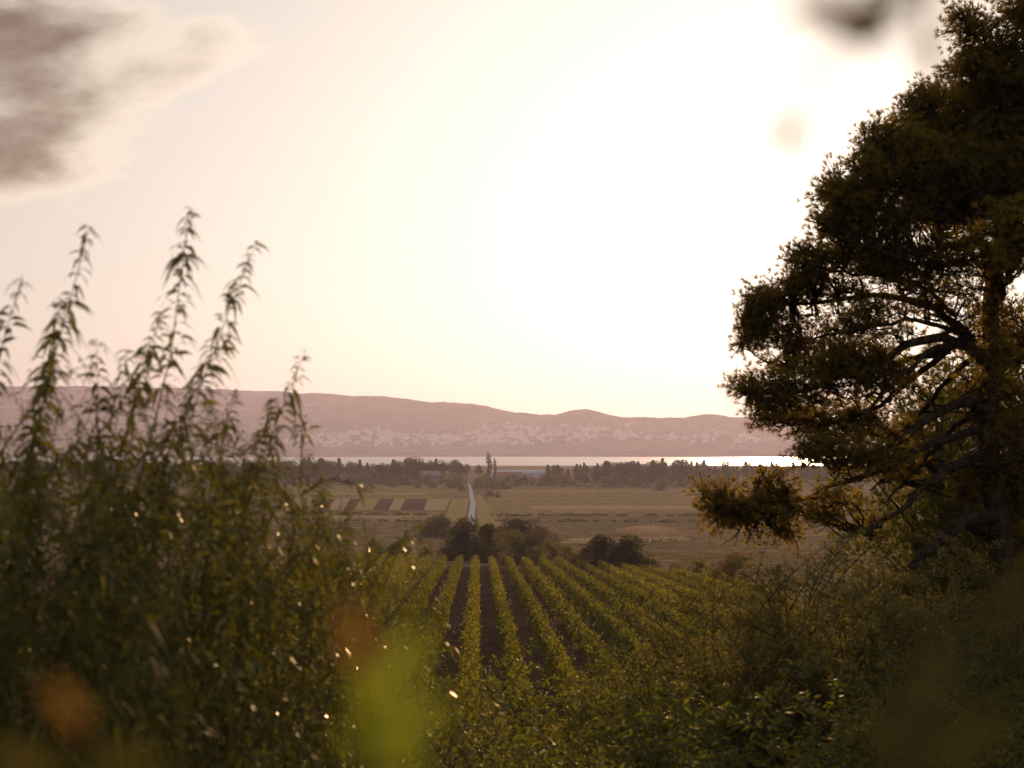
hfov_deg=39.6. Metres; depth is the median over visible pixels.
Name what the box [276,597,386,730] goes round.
vine row
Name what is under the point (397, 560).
vine row
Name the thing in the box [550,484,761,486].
hedge
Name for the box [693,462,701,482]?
conifer tree
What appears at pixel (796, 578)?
feathery shrub
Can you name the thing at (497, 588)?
vine row
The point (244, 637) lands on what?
vine row
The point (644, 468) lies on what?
broadleaf tree
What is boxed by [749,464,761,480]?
broadleaf tree
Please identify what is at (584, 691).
leafy shrub
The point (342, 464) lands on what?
broadleaf tree
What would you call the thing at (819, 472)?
broadleaf tree
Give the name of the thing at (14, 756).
young shoot
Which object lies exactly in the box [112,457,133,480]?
broadleaf tree
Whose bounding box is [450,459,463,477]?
broadleaf tree
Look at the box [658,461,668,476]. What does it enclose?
broadleaf tree
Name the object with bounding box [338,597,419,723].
vine row
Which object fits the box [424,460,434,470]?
umbrella pine
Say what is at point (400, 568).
vine row
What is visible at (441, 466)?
umbrella pine
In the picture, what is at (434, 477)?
farmhouse
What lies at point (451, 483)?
bushy tree
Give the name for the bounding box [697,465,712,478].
broadleaf tree
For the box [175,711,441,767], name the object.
leafy shrub
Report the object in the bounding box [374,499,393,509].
ploughed plot
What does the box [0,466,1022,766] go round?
ground
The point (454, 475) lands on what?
bushy tree
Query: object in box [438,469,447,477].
broadleaf tree
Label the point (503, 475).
farmhouse
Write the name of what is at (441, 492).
pasture field
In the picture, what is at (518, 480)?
bushy tree
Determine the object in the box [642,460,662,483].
broadleaf tree
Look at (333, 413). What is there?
hills
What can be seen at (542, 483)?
bushy tree
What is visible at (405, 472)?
broadleaf tree
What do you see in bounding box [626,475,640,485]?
bushy tree
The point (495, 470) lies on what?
cypress tree
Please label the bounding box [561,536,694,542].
field
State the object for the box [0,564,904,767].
vineyard soil
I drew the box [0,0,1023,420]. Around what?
sky
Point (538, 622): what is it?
vine row
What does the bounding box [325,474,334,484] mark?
bushy tree
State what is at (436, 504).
stubble plot
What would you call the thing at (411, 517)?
meadow field
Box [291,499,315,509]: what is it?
stubble plot
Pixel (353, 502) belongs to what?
ploughed plot
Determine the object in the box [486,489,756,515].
cropped field
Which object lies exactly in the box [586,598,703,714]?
vine row
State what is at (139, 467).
conifer tree
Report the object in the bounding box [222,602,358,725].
vine row
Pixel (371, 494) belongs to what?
grass strip
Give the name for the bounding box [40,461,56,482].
broadleaf tree
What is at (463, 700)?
leafy shrub
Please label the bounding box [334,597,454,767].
young shoot
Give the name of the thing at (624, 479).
bushy tree
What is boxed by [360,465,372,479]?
broadleaf tree
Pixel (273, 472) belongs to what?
conifer tree
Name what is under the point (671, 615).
vine row
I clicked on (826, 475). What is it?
conifer tree
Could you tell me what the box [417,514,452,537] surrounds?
round bush
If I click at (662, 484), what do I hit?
bushy tree
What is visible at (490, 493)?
loose bush
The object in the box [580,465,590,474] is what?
umbrella pine
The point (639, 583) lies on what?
vine row
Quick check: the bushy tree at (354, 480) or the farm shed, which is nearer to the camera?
the bushy tree at (354, 480)
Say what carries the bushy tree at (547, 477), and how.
on the ground at (590, 530)
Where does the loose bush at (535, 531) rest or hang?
on the ground at (590, 530)
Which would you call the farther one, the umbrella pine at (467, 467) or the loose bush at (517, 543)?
the umbrella pine at (467, 467)
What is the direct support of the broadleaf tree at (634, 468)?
on the ground at (590, 530)
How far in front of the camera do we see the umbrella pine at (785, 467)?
978.57 m
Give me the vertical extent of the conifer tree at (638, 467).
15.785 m
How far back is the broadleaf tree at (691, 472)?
1017.74 m
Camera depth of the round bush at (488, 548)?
220.50 m
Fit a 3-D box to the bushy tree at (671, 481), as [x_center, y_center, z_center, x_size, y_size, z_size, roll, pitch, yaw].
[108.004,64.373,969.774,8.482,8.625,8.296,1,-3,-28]
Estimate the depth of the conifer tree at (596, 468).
996.44 m
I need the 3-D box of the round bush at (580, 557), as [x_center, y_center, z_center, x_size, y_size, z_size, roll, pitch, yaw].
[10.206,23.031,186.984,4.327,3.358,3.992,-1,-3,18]
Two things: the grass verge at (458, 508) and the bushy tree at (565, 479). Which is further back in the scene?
the bushy tree at (565, 479)
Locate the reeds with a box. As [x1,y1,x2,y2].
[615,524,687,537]
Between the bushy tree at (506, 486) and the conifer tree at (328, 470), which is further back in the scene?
the conifer tree at (328, 470)
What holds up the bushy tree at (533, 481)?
on the ground at (590, 530)
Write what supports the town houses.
on the hills
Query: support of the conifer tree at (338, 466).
on the ground at (590, 530)
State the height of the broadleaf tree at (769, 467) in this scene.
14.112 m
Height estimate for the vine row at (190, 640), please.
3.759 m
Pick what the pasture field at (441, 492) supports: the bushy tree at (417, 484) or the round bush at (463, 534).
the bushy tree at (417, 484)
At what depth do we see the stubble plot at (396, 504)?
612.56 m
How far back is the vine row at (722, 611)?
96.62 m
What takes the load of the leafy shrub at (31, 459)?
on the ground at (590, 530)
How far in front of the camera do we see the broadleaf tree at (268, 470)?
999.24 m
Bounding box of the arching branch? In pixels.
[776,0,942,151]
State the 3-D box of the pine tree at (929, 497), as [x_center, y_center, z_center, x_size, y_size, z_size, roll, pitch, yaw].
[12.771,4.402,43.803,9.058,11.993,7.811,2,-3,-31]
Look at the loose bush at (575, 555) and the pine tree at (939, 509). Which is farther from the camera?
the loose bush at (575, 555)
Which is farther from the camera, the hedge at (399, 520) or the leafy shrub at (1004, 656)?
the hedge at (399, 520)
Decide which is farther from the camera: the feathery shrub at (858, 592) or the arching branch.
the feathery shrub at (858, 592)
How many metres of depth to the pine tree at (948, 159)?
31.21 m
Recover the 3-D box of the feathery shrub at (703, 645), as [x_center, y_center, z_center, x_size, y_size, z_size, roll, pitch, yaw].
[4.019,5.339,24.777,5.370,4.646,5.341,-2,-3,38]
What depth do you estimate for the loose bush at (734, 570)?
139.37 m
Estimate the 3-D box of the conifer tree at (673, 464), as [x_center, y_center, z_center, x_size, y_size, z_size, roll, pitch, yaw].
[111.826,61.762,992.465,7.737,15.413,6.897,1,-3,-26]
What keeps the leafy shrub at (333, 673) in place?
on the ground at (590, 530)
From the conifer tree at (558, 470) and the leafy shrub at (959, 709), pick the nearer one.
the leafy shrub at (959, 709)
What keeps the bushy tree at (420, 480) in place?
on the ground at (590, 530)
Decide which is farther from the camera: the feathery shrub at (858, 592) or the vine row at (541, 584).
the vine row at (541, 584)
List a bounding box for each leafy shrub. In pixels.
[0,206,341,767]
[0,225,208,767]
[0,475,331,767]
[138,350,408,767]
[158,606,521,767]
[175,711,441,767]
[195,620,588,767]
[214,467,512,767]
[321,602,598,767]
[341,698,589,767]
[402,634,622,767]
[418,719,630,767]
[421,653,673,767]
[450,680,853,767]
[489,650,998,767]
[490,658,689,767]
[521,723,616,767]
[530,606,784,767]
[548,638,835,767]
[568,639,1023,767]
[569,616,822,765]
[754,677,1023,767]
[763,682,1001,767]
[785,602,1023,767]
[819,629,1023,767]
[831,645,1023,767]
[905,558,1023,766]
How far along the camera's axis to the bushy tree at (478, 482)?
877.44 m
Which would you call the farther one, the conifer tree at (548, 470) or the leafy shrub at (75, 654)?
the conifer tree at (548, 470)
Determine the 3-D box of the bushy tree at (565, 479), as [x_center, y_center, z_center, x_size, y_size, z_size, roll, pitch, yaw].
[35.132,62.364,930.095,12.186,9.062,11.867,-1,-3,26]
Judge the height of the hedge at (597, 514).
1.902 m
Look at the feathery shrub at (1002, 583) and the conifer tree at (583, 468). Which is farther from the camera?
the conifer tree at (583, 468)
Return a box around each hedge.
[283,518,426,521]
[286,512,454,514]
[490,512,710,515]
[495,518,728,522]
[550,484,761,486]
[567,537,702,545]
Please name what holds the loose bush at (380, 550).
on the ground at (590, 530)
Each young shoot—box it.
[0,680,172,767]
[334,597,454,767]
[869,565,1023,767]
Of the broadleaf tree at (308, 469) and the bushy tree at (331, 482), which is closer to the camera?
the bushy tree at (331, 482)
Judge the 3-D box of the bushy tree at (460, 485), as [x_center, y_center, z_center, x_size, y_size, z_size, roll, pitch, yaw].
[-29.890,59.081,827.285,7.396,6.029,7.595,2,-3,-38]
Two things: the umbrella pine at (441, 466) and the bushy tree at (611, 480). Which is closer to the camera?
the bushy tree at (611, 480)
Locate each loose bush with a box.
[358,539,390,554]
[418,546,433,556]
[484,489,494,496]
[492,528,537,564]
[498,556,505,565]
[523,545,554,565]
[526,527,561,549]
[545,542,582,564]
[565,551,593,567]
[667,563,682,573]
[686,558,713,579]
[707,552,752,588]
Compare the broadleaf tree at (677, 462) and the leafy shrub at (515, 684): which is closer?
the leafy shrub at (515, 684)
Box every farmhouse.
[418,471,440,483]
[496,472,522,480]
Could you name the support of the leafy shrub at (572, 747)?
on the ground at (590, 530)
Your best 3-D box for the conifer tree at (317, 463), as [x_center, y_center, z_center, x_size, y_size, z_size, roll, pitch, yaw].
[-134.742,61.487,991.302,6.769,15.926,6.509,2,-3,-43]
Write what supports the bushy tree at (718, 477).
on the ground at (590, 530)
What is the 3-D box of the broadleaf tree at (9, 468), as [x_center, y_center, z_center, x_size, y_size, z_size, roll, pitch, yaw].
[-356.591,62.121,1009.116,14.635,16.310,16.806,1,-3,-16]
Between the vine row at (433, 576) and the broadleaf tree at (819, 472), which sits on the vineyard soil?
the vine row at (433, 576)
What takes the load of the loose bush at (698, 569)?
on the vineyard soil
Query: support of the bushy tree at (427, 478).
on the ground at (590, 530)
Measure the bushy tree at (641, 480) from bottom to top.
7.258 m
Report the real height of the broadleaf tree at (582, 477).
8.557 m
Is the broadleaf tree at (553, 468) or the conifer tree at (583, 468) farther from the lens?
the broadleaf tree at (553, 468)
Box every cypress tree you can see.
[485,453,492,479]
[493,458,496,478]
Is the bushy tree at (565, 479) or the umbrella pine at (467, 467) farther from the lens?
the umbrella pine at (467, 467)
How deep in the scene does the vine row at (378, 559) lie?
155.91 m
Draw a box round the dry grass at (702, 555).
[54,525,909,584]
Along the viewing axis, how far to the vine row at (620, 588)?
125.16 m
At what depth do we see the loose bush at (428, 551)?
236.89 m
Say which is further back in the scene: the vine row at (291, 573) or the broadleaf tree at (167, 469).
the broadleaf tree at (167, 469)
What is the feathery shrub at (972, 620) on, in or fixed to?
on the ground at (590, 530)
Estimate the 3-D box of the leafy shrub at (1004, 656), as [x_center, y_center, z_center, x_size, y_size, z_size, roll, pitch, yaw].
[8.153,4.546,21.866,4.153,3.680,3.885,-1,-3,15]
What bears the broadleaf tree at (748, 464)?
on the ground at (590, 530)
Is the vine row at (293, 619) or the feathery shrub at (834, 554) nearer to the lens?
the feathery shrub at (834, 554)
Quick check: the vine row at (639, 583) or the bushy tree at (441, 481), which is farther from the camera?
the bushy tree at (441, 481)
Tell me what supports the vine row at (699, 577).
on the vineyard soil
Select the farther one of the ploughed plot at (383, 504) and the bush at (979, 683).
the ploughed plot at (383, 504)
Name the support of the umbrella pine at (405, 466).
on the ground at (590, 530)
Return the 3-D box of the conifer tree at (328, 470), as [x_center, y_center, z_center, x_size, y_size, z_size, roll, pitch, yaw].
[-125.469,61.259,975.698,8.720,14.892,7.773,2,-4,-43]
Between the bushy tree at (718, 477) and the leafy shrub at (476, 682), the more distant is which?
the bushy tree at (718, 477)
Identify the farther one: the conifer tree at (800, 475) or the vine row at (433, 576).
the conifer tree at (800, 475)
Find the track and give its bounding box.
[468,484,475,537]
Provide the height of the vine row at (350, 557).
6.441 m
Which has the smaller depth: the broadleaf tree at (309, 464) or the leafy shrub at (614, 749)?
the leafy shrub at (614, 749)
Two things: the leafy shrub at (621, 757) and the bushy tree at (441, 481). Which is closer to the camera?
the leafy shrub at (621, 757)
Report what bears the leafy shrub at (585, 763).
on the ground at (590, 530)
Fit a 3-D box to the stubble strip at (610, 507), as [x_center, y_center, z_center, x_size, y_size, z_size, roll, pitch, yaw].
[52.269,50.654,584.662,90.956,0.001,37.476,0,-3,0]
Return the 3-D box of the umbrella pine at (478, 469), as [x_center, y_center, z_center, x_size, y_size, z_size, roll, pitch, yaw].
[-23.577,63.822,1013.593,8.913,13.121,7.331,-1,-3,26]
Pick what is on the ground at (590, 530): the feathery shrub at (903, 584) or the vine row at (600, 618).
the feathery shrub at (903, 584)
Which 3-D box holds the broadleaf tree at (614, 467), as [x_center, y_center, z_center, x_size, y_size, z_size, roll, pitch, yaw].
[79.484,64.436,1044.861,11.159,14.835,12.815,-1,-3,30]
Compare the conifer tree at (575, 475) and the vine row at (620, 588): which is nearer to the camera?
the vine row at (620, 588)
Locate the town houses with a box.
[296,421,754,439]
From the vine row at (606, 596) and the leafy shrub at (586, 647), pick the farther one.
the vine row at (606, 596)
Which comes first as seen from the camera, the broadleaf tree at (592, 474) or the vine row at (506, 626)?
the vine row at (506, 626)
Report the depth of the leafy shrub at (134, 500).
6.98 m
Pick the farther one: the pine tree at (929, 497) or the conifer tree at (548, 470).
the conifer tree at (548, 470)
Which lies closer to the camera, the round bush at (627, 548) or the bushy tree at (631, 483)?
the round bush at (627, 548)
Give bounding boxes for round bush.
[392,543,411,556]
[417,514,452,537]
[434,515,486,560]
[467,523,510,562]
[492,518,560,544]
[492,529,513,551]
[518,534,549,558]
[572,547,595,566]
[577,534,624,570]
[599,533,662,571]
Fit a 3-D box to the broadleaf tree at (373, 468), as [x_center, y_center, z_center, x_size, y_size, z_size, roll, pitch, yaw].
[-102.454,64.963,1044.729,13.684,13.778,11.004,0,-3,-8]
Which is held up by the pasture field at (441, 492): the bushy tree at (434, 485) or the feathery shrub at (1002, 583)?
the bushy tree at (434, 485)
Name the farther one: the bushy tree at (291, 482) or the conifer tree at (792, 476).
the conifer tree at (792, 476)
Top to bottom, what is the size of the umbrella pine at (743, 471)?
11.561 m
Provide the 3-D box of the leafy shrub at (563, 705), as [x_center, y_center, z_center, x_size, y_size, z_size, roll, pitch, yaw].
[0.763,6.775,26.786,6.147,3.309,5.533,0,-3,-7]
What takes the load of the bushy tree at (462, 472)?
on the ground at (590, 530)
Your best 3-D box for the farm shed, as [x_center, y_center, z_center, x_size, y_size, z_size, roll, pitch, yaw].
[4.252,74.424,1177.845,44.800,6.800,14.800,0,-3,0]
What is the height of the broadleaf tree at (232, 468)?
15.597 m
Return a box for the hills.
[0,386,1007,456]
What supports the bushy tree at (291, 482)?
on the ground at (590, 530)
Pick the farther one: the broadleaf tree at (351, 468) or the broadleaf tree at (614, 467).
the broadleaf tree at (614, 467)
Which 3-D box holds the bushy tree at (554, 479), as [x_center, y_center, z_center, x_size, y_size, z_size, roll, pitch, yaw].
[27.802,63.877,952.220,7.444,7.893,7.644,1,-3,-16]
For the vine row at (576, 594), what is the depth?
126.61 m
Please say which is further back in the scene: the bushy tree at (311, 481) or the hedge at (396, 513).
the bushy tree at (311, 481)
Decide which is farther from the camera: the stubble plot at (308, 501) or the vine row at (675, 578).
the stubble plot at (308, 501)
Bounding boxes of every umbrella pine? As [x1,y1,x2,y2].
[392,460,402,470]
[401,460,413,474]
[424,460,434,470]
[436,459,449,472]
[443,461,456,472]
[452,462,464,473]
[462,464,470,482]
[473,464,482,476]
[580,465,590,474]
[621,462,634,480]
[738,467,749,480]
[781,464,792,482]
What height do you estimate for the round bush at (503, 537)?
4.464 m
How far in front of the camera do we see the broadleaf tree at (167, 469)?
988.20 m
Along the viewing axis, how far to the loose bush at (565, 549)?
196.86 m
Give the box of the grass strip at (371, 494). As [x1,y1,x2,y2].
[305,493,426,494]
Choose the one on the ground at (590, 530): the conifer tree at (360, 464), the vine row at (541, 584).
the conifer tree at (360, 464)
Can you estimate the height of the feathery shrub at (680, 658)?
4.645 m
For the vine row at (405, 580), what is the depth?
131.57 m
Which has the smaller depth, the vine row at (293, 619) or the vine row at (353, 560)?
the vine row at (293, 619)
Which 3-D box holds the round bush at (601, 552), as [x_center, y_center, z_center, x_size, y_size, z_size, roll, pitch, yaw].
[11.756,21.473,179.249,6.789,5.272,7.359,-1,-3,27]
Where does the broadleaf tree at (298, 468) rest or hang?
on the ground at (590, 530)
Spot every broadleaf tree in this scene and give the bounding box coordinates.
[4,462,19,479]
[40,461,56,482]
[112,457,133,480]
[164,465,175,479]
[222,462,237,478]
[259,464,272,482]
[278,460,295,479]
[293,465,304,482]
[298,457,319,475]
[302,459,315,477]
[315,458,330,476]
[318,460,336,474]
[341,463,354,476]
[345,461,357,479]
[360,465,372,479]
[366,463,381,476]
[375,462,390,482]
[384,461,402,480]
[399,460,412,478]
[406,456,425,479]
[406,459,420,480]
[419,463,430,472]
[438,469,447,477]
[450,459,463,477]
[522,474,529,485]
[550,464,565,476]
[580,472,590,484]
[589,467,600,477]
[596,460,612,479]
[610,461,628,482]
[612,462,621,479]
[629,463,642,479]
[640,464,647,476]
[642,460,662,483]
[654,463,668,478]
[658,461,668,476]
[669,460,680,478]
[670,459,691,483]
[689,466,694,481]
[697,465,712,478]
[698,462,709,475]
[719,459,734,479]
[730,467,740,482]
[744,461,752,480]
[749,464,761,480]
[759,464,774,477]
[802,464,814,482]
[814,468,825,481]
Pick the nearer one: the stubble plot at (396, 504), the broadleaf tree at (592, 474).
the stubble plot at (396, 504)
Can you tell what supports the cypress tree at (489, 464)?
on the ground at (590, 530)
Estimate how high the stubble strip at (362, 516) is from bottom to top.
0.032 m
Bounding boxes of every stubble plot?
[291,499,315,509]
[329,499,349,509]
[354,499,378,509]
[389,499,404,509]
[424,499,449,509]
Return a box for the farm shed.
[490,470,543,477]
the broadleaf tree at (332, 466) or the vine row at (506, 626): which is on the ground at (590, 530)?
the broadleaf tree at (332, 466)
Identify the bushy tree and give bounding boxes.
[285,475,297,484]
[306,474,321,484]
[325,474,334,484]
[339,475,349,484]
[345,472,359,483]
[413,481,420,487]
[414,476,422,483]
[422,474,432,484]
[427,480,437,487]
[436,476,445,483]
[444,478,457,488]
[445,473,465,484]
[454,481,465,489]
[456,471,465,483]
[473,474,489,487]
[479,477,500,489]
[498,479,510,488]
[508,474,522,485]
[527,477,535,484]
[535,478,546,485]
[538,473,552,485]
[550,474,558,484]
[556,473,571,484]
[602,472,623,486]
[618,474,628,484]
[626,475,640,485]
[635,475,648,485]
[654,479,668,490]
[665,473,674,483]
[676,478,686,485]
[685,478,693,483]
[710,473,724,485]
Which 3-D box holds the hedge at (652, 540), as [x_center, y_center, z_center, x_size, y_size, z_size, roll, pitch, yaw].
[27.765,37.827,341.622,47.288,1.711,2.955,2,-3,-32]
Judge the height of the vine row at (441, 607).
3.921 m
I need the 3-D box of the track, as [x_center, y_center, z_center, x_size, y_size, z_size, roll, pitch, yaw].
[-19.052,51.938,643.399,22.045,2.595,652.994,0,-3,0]
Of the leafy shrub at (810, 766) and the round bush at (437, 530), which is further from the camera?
the round bush at (437, 530)
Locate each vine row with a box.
[47,606,262,729]
[125,599,296,698]
[162,598,326,733]
[179,553,334,615]
[210,551,348,610]
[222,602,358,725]
[234,551,363,608]
[268,551,376,612]
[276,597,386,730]
[296,553,387,608]
[324,553,403,617]
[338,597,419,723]
[351,553,418,610]
[382,553,431,616]
[401,598,449,705]
[410,554,447,615]
[437,554,463,616]
[453,598,483,730]
[465,555,482,609]
[487,555,506,611]
[495,597,537,733]
[504,556,535,614]
[520,556,566,615]
[525,597,595,729]
[538,556,594,617]
[555,556,619,615]
[557,597,651,724]
[575,559,651,612]
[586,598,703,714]
[597,560,679,612]
[617,597,725,700]
[618,562,709,610]
[644,565,737,614]
[645,597,777,669]
[671,567,762,609]
[677,597,756,649]
[700,569,795,611]
[708,597,882,669]
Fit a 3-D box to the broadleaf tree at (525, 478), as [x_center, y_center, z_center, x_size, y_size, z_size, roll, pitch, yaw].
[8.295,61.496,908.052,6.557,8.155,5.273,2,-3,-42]
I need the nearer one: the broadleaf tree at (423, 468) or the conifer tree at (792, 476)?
the broadleaf tree at (423, 468)
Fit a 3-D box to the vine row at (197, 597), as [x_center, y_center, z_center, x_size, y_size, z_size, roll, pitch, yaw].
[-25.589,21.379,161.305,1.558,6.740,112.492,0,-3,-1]
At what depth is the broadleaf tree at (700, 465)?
1038.91 m
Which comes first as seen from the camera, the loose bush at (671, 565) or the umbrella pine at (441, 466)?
the loose bush at (671, 565)
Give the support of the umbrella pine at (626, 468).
on the ground at (590, 530)
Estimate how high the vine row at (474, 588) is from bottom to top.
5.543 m
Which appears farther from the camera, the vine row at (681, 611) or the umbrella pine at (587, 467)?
the umbrella pine at (587, 467)
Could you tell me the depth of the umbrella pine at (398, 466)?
1000.65 m
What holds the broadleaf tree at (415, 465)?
on the ground at (590, 530)
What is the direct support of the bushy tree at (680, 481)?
on the ground at (590, 530)
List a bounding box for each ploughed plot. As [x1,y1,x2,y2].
[316,499,333,509]
[345,499,359,509]
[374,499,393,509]
[401,499,426,509]
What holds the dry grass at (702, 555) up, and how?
on the ground at (590, 530)
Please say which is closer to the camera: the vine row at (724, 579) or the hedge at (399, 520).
the vine row at (724, 579)
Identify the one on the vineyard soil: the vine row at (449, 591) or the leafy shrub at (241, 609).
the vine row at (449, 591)
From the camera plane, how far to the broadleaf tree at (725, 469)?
971.59 m
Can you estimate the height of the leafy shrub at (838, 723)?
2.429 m
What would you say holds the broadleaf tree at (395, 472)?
on the ground at (590, 530)
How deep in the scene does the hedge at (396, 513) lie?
519.84 m
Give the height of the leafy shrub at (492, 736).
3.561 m
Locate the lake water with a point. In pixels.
(551, 461)
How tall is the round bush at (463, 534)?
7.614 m
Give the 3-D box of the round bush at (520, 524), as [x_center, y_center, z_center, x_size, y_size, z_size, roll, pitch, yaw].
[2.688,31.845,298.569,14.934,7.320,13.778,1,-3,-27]
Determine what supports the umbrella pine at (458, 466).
on the ground at (590, 530)
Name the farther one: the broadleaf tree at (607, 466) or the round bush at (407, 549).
the broadleaf tree at (607, 466)
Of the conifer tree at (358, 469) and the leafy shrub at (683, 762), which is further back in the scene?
the conifer tree at (358, 469)
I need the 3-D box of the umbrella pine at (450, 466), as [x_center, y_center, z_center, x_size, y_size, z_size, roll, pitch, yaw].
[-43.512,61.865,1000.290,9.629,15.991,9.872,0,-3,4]
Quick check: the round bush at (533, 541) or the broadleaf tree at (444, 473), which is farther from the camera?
the broadleaf tree at (444, 473)
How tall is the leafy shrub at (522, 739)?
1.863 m
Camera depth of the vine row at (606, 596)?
126.30 m
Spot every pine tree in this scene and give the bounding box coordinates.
[681,0,1023,661]
[812,344,1023,643]
[870,483,1023,658]
[881,286,1023,644]
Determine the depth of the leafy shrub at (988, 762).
18.77 m
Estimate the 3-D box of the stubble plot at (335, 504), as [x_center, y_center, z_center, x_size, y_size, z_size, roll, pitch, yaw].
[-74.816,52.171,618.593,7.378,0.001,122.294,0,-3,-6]
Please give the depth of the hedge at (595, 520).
466.96 m
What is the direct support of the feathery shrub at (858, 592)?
on the ground at (590, 530)
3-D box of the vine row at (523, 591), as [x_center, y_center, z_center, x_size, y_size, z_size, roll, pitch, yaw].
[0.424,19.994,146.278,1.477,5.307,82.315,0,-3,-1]
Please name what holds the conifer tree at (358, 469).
on the ground at (590, 530)
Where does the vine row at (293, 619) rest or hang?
on the vineyard soil
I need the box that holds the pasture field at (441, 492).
[213,485,456,499]
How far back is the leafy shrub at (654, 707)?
23.53 m
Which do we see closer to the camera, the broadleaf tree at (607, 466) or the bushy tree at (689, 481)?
the bushy tree at (689, 481)
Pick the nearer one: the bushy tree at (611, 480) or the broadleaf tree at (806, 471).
the bushy tree at (611, 480)
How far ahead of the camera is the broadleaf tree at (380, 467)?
1005.57 m
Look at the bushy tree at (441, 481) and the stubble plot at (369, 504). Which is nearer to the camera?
the stubble plot at (369, 504)
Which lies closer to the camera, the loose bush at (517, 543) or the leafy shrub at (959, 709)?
the leafy shrub at (959, 709)
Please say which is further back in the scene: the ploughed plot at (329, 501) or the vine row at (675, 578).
the ploughed plot at (329, 501)
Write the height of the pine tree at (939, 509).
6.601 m
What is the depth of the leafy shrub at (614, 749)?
14.74 m
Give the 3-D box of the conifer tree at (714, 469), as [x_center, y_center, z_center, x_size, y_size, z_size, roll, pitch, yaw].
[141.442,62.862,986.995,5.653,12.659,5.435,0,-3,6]
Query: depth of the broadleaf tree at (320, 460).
1048.66 m
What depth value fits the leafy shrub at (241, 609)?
7.78 m
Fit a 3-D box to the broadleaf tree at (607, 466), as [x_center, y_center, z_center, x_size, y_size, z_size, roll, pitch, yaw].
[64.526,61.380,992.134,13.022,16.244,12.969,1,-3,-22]
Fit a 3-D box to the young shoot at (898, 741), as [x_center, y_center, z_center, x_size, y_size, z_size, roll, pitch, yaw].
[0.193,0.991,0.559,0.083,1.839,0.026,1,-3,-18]
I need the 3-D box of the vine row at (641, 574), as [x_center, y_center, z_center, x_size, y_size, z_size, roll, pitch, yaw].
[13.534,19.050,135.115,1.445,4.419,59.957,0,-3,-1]
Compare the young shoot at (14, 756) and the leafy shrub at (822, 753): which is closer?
the young shoot at (14, 756)
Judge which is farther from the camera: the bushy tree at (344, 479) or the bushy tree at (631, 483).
the bushy tree at (344, 479)
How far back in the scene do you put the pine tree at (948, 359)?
50.00 m
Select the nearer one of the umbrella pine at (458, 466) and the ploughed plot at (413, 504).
the ploughed plot at (413, 504)
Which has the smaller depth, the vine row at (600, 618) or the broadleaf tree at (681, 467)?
the vine row at (600, 618)
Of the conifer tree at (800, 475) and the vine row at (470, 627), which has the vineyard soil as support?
the vine row at (470, 627)
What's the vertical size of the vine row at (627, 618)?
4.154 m
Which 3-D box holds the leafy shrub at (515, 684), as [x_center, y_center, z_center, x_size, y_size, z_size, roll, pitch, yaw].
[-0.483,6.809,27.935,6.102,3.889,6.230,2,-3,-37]
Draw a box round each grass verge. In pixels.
[445,499,467,521]
[475,495,503,526]
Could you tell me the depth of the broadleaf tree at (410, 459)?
1045.24 m
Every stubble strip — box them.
[291,516,400,517]
[530,505,698,508]
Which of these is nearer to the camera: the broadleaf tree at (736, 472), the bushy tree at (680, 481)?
the bushy tree at (680, 481)
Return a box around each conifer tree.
[135,461,145,481]
[268,460,278,479]
[315,461,321,480]
[324,463,332,481]
[331,458,343,482]
[356,459,364,473]
[356,465,360,477]
[546,464,551,480]
[555,465,562,480]
[573,464,580,480]
[582,462,588,482]
[594,463,601,481]
[633,461,645,480]
[667,462,675,479]
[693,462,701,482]
[712,466,717,480]
[787,464,796,481]
[798,467,805,482]
[822,467,828,481]
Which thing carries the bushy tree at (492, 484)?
on the ground at (590, 530)
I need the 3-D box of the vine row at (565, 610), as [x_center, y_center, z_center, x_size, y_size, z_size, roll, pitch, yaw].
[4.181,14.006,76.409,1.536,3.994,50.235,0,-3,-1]
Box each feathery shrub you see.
[554,555,870,767]
[559,557,1013,765]
[629,516,949,767]
[670,558,981,689]
[686,531,1018,767]
[777,551,1023,721]
[819,542,1023,761]
[872,528,1023,766]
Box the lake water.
[5,457,822,465]
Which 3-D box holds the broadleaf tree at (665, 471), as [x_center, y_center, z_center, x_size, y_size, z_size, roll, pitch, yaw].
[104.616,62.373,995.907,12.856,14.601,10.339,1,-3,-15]
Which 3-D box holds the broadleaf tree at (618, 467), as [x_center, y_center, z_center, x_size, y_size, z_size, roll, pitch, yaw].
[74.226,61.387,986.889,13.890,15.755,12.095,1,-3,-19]
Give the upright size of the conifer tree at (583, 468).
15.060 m
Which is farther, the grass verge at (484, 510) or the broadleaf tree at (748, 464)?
the broadleaf tree at (748, 464)
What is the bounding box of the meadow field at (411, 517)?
[219,513,453,522]
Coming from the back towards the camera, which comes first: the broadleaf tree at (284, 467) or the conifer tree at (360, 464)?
the conifer tree at (360, 464)
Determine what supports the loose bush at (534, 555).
on the ground at (590, 530)

